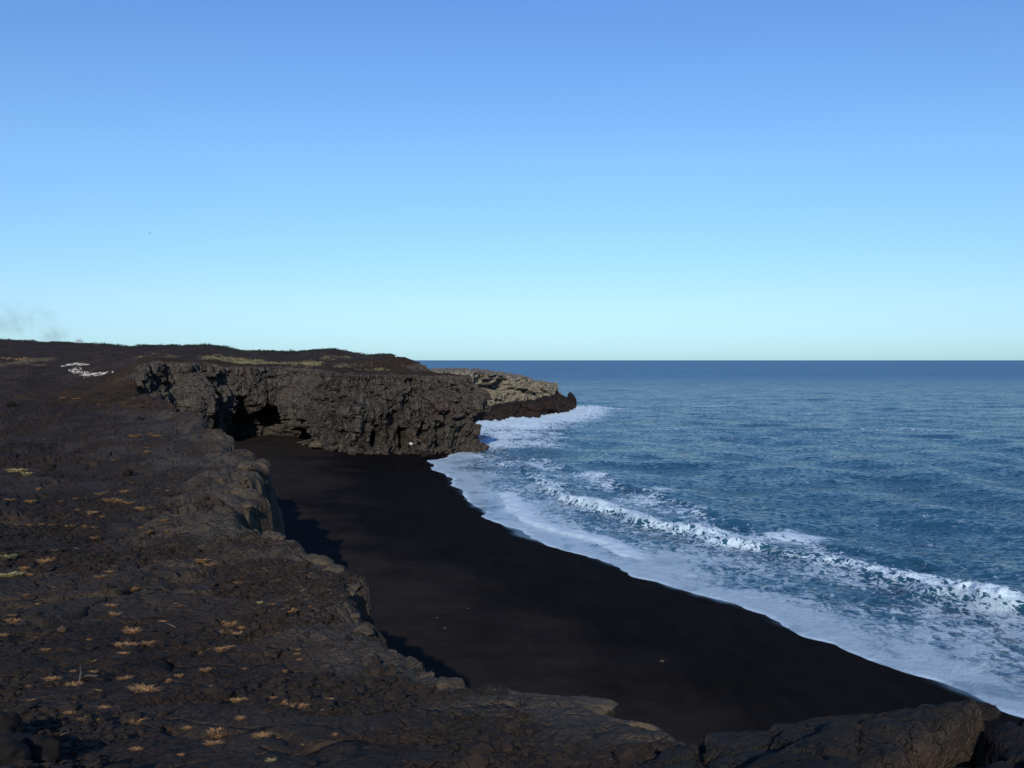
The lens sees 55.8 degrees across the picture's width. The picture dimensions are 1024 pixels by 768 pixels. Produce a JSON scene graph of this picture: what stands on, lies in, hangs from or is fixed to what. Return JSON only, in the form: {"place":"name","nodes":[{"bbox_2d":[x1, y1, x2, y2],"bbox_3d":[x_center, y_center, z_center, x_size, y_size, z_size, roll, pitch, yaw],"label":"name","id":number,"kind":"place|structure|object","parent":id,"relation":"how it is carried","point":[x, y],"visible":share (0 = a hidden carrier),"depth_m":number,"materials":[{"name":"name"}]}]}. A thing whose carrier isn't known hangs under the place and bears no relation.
{"place":"outdoors","nodes":[
{"label":"outdoors","id":0,"kind":"place"},
{"bbox_2d":[6,357,491,454],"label":"cliff","id":1,"kind":"structure","parent":0,"point":[420,407],"depth_m":140.28,"materials":[{"name":"brown stone"}]},
{"bbox_2d":[0,339,986,767],"bbox_3d":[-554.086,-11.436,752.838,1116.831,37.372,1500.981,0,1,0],"label":"lava field","id":2,"kind":"structure","parent":0,"point":[100,439],"depth_m":15.45,"materials":[{"name":"black stone"}]},
{"bbox_2d":[4,400,15,406],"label":"lava block","id":3,"kind":"structure","parent":2,"relation":"on","point":[10,403],"depth_m":94.43,"materials":[{"name":"black stone"}]},
{"bbox_2d":[0,554,19,559],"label":"grass tuft","id":4,"kind":"object","parent":2,"relation":"on","point":[12,556],"visible":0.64,"depth_m":21.07,"materials":[{"name":"plant"}]},
{"bbox_2d":[0,570,26,576],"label":"grass tuft","id":5,"kind":"object","parent":2,"relation":"on","point":[11,574],"visible":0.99,"depth_m":19.04,"materials":[{"name":"beige plant"}]},
{"bbox_2d":[0,711,26,734],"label":"lava boulder","id":6,"kind":"object","parent":2,"relation":"on","point":[11,722],"visible":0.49,"depth_m":6.64,"materials":[{"name":"black stone"}]},
{"bbox_2d":[5,618,24,623],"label":"grass tuft","id":7,"kind":"object","parent":2,"relation":"on","point":[9,621],"visible":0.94,"depth_m":14.20,"materials":[{"name":"brown plant"}]},
{"bbox_2d":[0,734,32,767],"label":"lava boulder","id":8,"kind":"object","parent":2,"relation":"on","point":[13,752],"visible":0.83,"depth_m":5.67,"materials":[{"name":"black stone"}]},
{"bbox_2d":[3,468,29,471],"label":"grass tuft","id":9,"kind":"object","parent":2,"relation":"on","point":[16,470],"visible":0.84,"depth_m":51.05,"materials":[{"name":"yellow plant"}]},
{"bbox_2d":[8,732,34,741],"bbox_3d":[-3.251,2.405,6.283,0.377,0.273,0.332,0,1,-18],"label":"lava boulder","id":10,"kind":"object","parent":2,"relation":"on","point":[18,736],"visible":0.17,"depth_m":6.27,"materials":[{"name":"black stone"}]},
{"bbox_2d":[18,566,29,570],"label":"grass tuft","id":11,"kind":"object","parent":2,"relation":"on","point":[21,568],"visible":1,"depth_m":19.69,"materials":[{"name":"brown plant"}]},
{"bbox_2d":[19,735,62,763],"bbox_3d":[-2.914,2.299,5.963,0.273,0.269,0.266,0,1,8],"label":"lava boulder","id":12,"kind":"object","parent":2,"relation":"on","point":[43,749],"visible":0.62,"depth_m":5.92,"materials":[{"name":"black stone"}]},
{"bbox_2d":[35,558,54,564],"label":"grass tuft","id":13,"kind":"object","parent":2,"relation":"on","point":[40,561],"visible":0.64,"depth_m":20.99,"materials":[{"name":"brown plant"}]},
{"bbox_2d":[43,464,56,470],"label":"lava block","id":14,"kind":"structure","parent":2,"relation":"on","point":[48,467],"depth_m":49.59,"materials":[{"name":"black stone"}]},
{"bbox_2d":[45,676,61,680],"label":"grass tuft","id":15,"kind":"object","parent":2,"relation":"on","point":[48,678],"visible":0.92,"depth_m":9.17,"materials":[{"name":"beige plant"}]},
{"bbox_2d":[51,472,63,478],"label":"lava block","id":16,"kind":"structure","parent":2,"relation":"on","point":[57,475],"depth_m":45.43,"materials":[{"name":"black stone"}]},
{"bbox_2d":[57,625,66,631],"bbox_3d":[-6.148,3.337,13.205,0.135,0.084,0.111,-1,2,-35],"label":"lava block","id":17,"kind":"object","parent":2,"relation":"on","point":[62,627],"depth_m":13.17,"materials":[{"name":"grey stone"}]},
{"bbox_2d":[63,710,74,714],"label":"grass tuft","id":18,"kind":"object","parent":2,"relation":"on","point":[65,712],"visible":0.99,"depth_m":7.66,"materials":[{"name":"beige plant"}]},
{"bbox_2d":[65,680,83,686],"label":"grass tuft","id":19,"kind":"object","parent":2,"relation":"on","point":[77,683],"visible":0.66,"depth_m":8.96,"materials":[{"name":"beige plant"}]},
{"bbox_2d":[61,362,89,366],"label":"white rubble","id":20,"kind":"object","parent":2,"relation":"on","point":[75,364],"visible":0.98,"depth_m":176.00,"materials":[{"name":"white stone"}]},
{"bbox_2d":[68,367,113,376],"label":"white rubble","id":21,"kind":"object","parent":2,"relation":"on","point":[73,369],"visible":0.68,"depth_m":153.51,"materials":[{"name":"white stone"}]},
{"bbox_2d":[98,705,110,708],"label":"grass tuft","id":22,"kind":"object","parent":2,"relation":"on","point":[103,706],"visible":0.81,"depth_m":7.99,"materials":[{"name":"beige plant"}]},
{"bbox_2d":[101,498,119,501],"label":"grass tuft","id":23,"kind":"object","parent":2,"relation":"on","point":[105,500],"visible":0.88,"depth_m":34.85,"materials":[{"name":"brown plant"}]},
{"bbox_2d":[108,611,124,616],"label":"grass tuft","id":24,"kind":"object","parent":2,"relation":"on","point":[115,613],"visible":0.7,"depth_m":14.94,"materials":[{"name":"beige plant"}]},
{"bbox_2d":[116,589,124,594],"bbox_3d":[-6.699,3.569,16.556,0.156,0.093,0.130,0,1,16],"label":"lava block","id":25,"kind":"object","parent":2,"relation":"on","point":[119,592],"depth_m":16.50,"materials":[{"name":"black stone"}]},
{"bbox_2d":[114,675,134,679],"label":"grass tuft","id":26,"kind":"object","parent":2,"relation":"on","point":[124,678],"visible":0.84,"depth_m":9.60,"materials":[{"name":"beige plant"}]},
{"bbox_2d":[114,641,140,647],"bbox_3d":[-4.793,3.237,11.968,0.416,0.057,0.253,0,1,7],"label":"grass tuft","id":27,"kind":"object","parent":2,"relation":"on","point":[118,644],"visible":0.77,"depth_m":12.00,"materials":[{"name":"brown plant"}]},
{"bbox_2d":[123,468,132,475],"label":"lava block","id":28,"kind":"object","parent":2,"relation":"on","point":[128,472],"depth_m":48.01,"materials":[{"name":"black stone"}]},
{"bbox_2d":[122,627,142,633],"bbox_3d":[-5.239,3.411,13.341,0.330,0.057,0.264,-1,2,-20],"label":"grass tuft","id":29,"kind":"object","parent":2,"relation":"on","point":[130,631],"visible":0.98,"depth_m":13.34,"materials":[{"name":"brown plant"}]},
{"bbox_2d":[127,746,143,751],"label":"grass tuft","id":30,"kind":"object","parent":2,"relation":"on","point":[135,748],"visible":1,"depth_m":6.49,"materials":[{"name":"beige plant"}]},
{"bbox_2d":[126,717,147,724],"bbox_3d":[-2.931,2.647,7.589,0.177,0.027,0.130,-2,2,-51],"label":"grass tuft","id":31,"kind":"object","parent":2,"relation":"on","point":[132,721],"visible":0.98,"depth_m":7.57,"materials":[{"name":"beige plant"}]},
{"bbox_2d":[133,506,147,509],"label":"grass tuft","id":32,"kind":"object","parent":2,"relation":"on","point":[141,508],"visible":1,"depth_m":32.87,"materials":[{"name":"brown plant"}]},
{"bbox_2d":[126,683,163,692],"bbox_3d":[-3.315,2.756,8.702,0.407,0.052,0.248,1,2,21],"label":"grass tuft","id":33,"kind":"object","parent":2,"relation":"on","point":[137,688],"visible":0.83,"depth_m":8.73,"materials":[{"name":"beige plant"}]},
{"bbox_2d":[141,640,156,645],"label":"grass tuft","id":34,"kind":"object","parent":2,"relation":"on","point":[148,643],"visible":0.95,"depth_m":12.16,"materials":[{"name":"brown plant"}]},
{"bbox_2d":[181,725,192,729],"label":"grass tuft","id":35,"kind":"object","parent":2,"relation":"on","point":[188,727],"visible":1,"depth_m":7.43,"materials":[{"name":"beige plant"}]},
{"bbox_2d":[0,338,398,371],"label":"shrubland","id":36,"kind":"structure","parent":2,"relation":"on","point":[178,345],"depth_m":294.50,"materials":[{"name":"plant"}]},
{"bbox_2d":[193,558,211,561],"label":"grass tuft","id":37,"kind":"object","parent":2,"relation":"on","point":[200,560],"visible":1,"depth_m":20.31,"materials":[{"name":"brown plant"}]},
{"bbox_2d":[200,666,210,671],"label":"grass tuft","id":38,"kind":"object","parent":2,"relation":"on","point":[206,670],"visible":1,"depth_m":10.18,"materials":[{"name":"beige plant"}]},
{"bbox_2d":[202,739,223,745],"bbox_3d":[-2.109,2.544,6.843,0.186,0.026,0.125,0,1,7],"label":"grass tuft","id":39,"kind":"object","parent":2,"relation":"on","point":[208,743],"visible":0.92,"depth_m":6.85,"materials":[{"name":"beige plant"}]},
{"bbox_2d":[204,726,233,737],"bbox_3d":[-2.222,2.629,7.278,0.241,0.047,0.209,0,1,14],"label":"grass tuft","id":40,"kind":"object","parent":2,"relation":"on","point":[213,732],"visible":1,"depth_m":7.27,"materials":[{"name":"beige plant"}]},
{"bbox_2d":[213,647,231,651],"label":"grass tuft","id":41,"kind":"object","parent":2,"relation":"on","point":[218,649],"visible":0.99,"depth_m":12.20,"materials":[{"name":"beige plant"}]},
{"bbox_2d":[222,620,237,626],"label":"grass tuft","id":42,"kind":"object","parent":2,"relation":"on","point":[227,624],"visible":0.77,"depth_m":13.78,"materials":[{"name":"brown plant"}]},
{"bbox_2d":[227,482,242,487],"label":"rim block","id":43,"kind":"structure","parent":2,"relation":"on","point":[235,484],"depth_m":38.52,"materials":[{"name":"grey stone"}]},
{"bbox_2d":[229,487,245,494],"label":"rim block","id":44,"kind":"structure","parent":2,"relation":"on","point":[236,490],"depth_m":36.60,"materials":[{"name":"grey stone"}]},
{"bbox_2d":[226,697,248,702],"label":"grass tuft","id":45,"kind":"object","parent":2,"relation":"on","point":[235,700],"visible":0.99,"depth_m":8.51,"materials":[{"name":"beige plant"}]},
{"bbox_2d":[235,715,246,720],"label":"grass tuft","id":46,"kind":"object","parent":2,"relation":"on","point":[239,717],"visible":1,"depth_m":7.59,"materials":[{"name":"beige plant"}]},
{"bbox_2d":[237,492,253,498],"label":"rim block","id":47,"kind":"structure","parent":2,"relation":"on","point":[246,495],"depth_m":36.10,"materials":[{"name":"grey stone"}]},
{"bbox_2d":[237,462,256,470],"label":"rim block","id":48,"kind":"structure","parent":2,"relation":"on","point":[246,466],"depth_m":46.60,"materials":[{"name":"grey stone"}]},
{"bbox_2d":[242,502,252,509],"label":"rim block","id":49,"kind":"structure","parent":2,"relation":"on","point":[246,505],"depth_m":34.20,"materials":[{"name":"grey stone"}]},
{"bbox_2d":[251,731,272,738],"bbox_3d":[-1.789,2.518,6.914,0.154,0.032,0.152,1,2,24],"label":"grass tuft","id":50,"kind":"object","parent":2,"relation":"on","point":[262,734],"visible":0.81,"depth_m":6.92,"materials":[{"name":"beige plant"}]},
{"bbox_2d":[262,531,285,540],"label":"rim block","id":51,"kind":"structure","parent":2,"relation":"on","point":[274,535],"depth_m":23.91,"materials":[{"name":"grey stone"}]},
{"bbox_2d":[270,732,283,738],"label":"grass tuft","id":52,"kind":"object","parent":2,"relation":"on","point":[273,735],"visible":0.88,"depth_m":7.07,"materials":[{"name":"brown plant"}]},
{"bbox_2d":[204,354,389,370],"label":"grass mat","id":53,"kind":"object","parent":2,"relation":"on","point":[271,362],"depth_m":176.57,"materials":[{"name":"brown plant"}]},
{"bbox_2d":[289,702,311,708],"bbox_3d":[-1.825,2.773,8.321,0.224,0.028,0.135,0,1,-14],"label":"grass tuft","id":54,"kind":"object","parent":2,"relation":"on","point":[304,705],"visible":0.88,"depth_m":8.33,"materials":[{"name":"beige plant"}]},
{"bbox_2d":[309,555,333,565],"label":"rim block","id":55,"kind":"structure","parent":2,"relation":"on","point":[322,560],"depth_m":20.61,"materials":[{"name":"grey stone"}]},
{"bbox_2d":[320,563,346,572],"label":"rim block","id":56,"kind":"structure","parent":2,"relation":"on","point":[334,567],"depth_m":18.91,"materials":[{"name":"grey stone"}]},
{"bbox_2d":[345,635,351,640],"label":"lava block","id":57,"kind":"structure","parent":2,"relation":"on","point":[348,638],"depth_m":11.87,"materials":[{"name":"grey stone"}]},
{"bbox_2d":[346,588,355,597],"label":"rim block","id":58,"kind":"structure","parent":2,"relation":"on","point":[351,591],"depth_m":16.59,"materials":[{"name":"grey stone"}]},
{"bbox_2d":[347,584,360,590],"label":"rim block","id":59,"kind":"structure","parent":2,"relation":"on","point":[355,587],"depth_m":17.37,"materials":[{"name":"grey stone"}]},
{"bbox_2d":[349,612,359,618],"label":"rim block","id":60,"kind":"structure","parent":2,"relation":"on","point":[355,615],"depth_m":14.85,"materials":[{"name":"grey stone"}]},
{"bbox_2d":[353,624,373,635],"bbox_3d":[-1.978,3.292,12.854,0.283,0.171,0.331,-1,2,-21],"label":"rim block","id":61,"kind":"object","parent":2,"relation":"on","point":[366,629],"depth_m":12.82,"materials":[{"name":"grey stone"}]},
{"bbox_2d":[420,671,434,677],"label":"rim block","id":62,"kind":"structure","parent":2,"relation":"on","point":[425,674],"depth_m":10.49,"materials":[{"name":"grey stone"}]},
{"bbox_2d":[435,677,464,688],"bbox_3d":[-0.603,3.002,9.567,0.309,0.157,0.296,-1,2,-20],"label":"rim block","id":63,"kind":"object","parent":2,"relation":"on","point":[445,682],"depth_m":9.51,"materials":[{"name":"grey stone"}]},
{"bbox_2d":[512,690,617,716],"bbox_3d":[0.223,3.401,9.105,1.559,1.037,1.128,0,1,0],"label":"rock shelf","id":64,"kind":"object","parent":2,"relation":"on","point":[602,706],"visible":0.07,"depth_m":8.97,"materials":[{"name":"grey stone"}]},
{"bbox_2d":[594,713,663,731],"bbox_3d":[0.425,3.242,8.207,1.707,1.095,0.798,0,1,14],"label":"rock shelf","id":65,"kind":"object","parent":2,"relation":"on","point":[648,726],"visible":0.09,"depth_m":7.76,"materials":[{"name":"stone"}]},
{"bbox_2d":[637,741,703,767],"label":"lava slab","id":66,"kind":"structure","parent":2,"relation":"on","point":[686,756],"depth_m":5.65,"materials":[{"name":"black stone"}]},
{"bbox_2d":[701,713,874,767],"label":"lava slab","id":67,"kind":"structure","parent":2,"relation":"on","point":[730,749],"depth_m":5.97,"materials":[{"name":"black stone"}]},
{"bbox_2d":[744,741,859,767],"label":"lava slab","id":68,"kind":"structure","parent":2,"relation":"on","point":[822,754],"depth_m":5.17,"materials":[{"name":"black stone"}]},
{"bbox_2d":[775,699,986,767],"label":"lava slab","id":69,"kind":"structure","parent":2,"relation":"on","point":[947,734],"depth_m":5.76,"materials":[{"name":"stone"}]},
{"bbox_2d":[976,702,1000,721],"bbox_3d":[3.123,2.177,6.403,0.212,0.120,0.198,0,1,0],"label":"lava rock","id":70,"kind":"object","parent":69,"relation":"on","point":[990,712],"visible":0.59,"depth_m":6.35,"materials":[{"name":"black stone"}]},
{"bbox_2d":[982,719,1023,767],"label":"lava slab","id":71,"kind":"structure","parent":2,"relation":"on","point":[1003,744],"depth_m":5.95,"materials":[{"name":"black stone"}]},
{"bbox_2d":[430,367,561,405],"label":"headland","id":72,"kind":"structure","parent":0,"point":[501,387],"depth_m":236.01,"materials":[{"name":"stone"}]},
{"bbox_2d":[0,0,1023,359],"label":"sky","id":73,"kind":"structure","parent":0,"point":[410,179],"materials":[{"name":"blue"}]},
{"bbox_2d":[480,392,576,420],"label":"wave bench","id":74,"kind":"object","parent":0,"point":[545,404],"visible":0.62,"depth_m":230.56,"materials":[{"name":"brown stone"}]},
{"bbox_2d":[231,435,1023,765],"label":"beach","id":75,"kind":"structure","parent":0,"point":[417,543],"depth_m":48.92,"materials":[{"name":"black sand"}]},
{"bbox_2d":[301,440,308,446],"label":"boulder","id":76,"kind":"object","parent":75,"relation":"on","point":[304,443],"visible":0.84,"depth_m":140.12,"materials":[{"name":"grey stone"}]},
{"bbox_2d":[309,440,322,448],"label":"boulder","id":77,"kind":"object","parent":75,"relation":"on","point":[316,444],"visible":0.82,"depth_m":137.72,"materials":[{"name":"stone"}]},
{"bbox_2d":[324,445,336,451],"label":"boulder","id":78,"kind":"object","parent":75,"relation":"on","point":[332,448],"visible":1,"depth_m":136.62,"materials":[{"name":"grey stone"}]},
{"bbox_2d":[347,447,357,454],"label":"boulder","id":79,"kind":"object","parent":75,"relation":"on","point":[352,451],"visible":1,"depth_m":133.17,"materials":[{"name":"grey stone"}]},
{"bbox_2d":[421,451,428,457],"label":"boulder","id":80,"kind":"object","parent":75,"relation":"on","point":[424,454],"visible":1,"depth_m":135.13,"materials":[{"name":"black stone"}]},
{"bbox_2d":[414,360,1023,717],"bbox_3d":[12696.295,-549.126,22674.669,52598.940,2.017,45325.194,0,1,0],"label":"sea","id":81,"kind":"structure","parent":0,"point":[872,510],"depth_m":104.15,"materials":[{"name":"liquid"}]}
]}

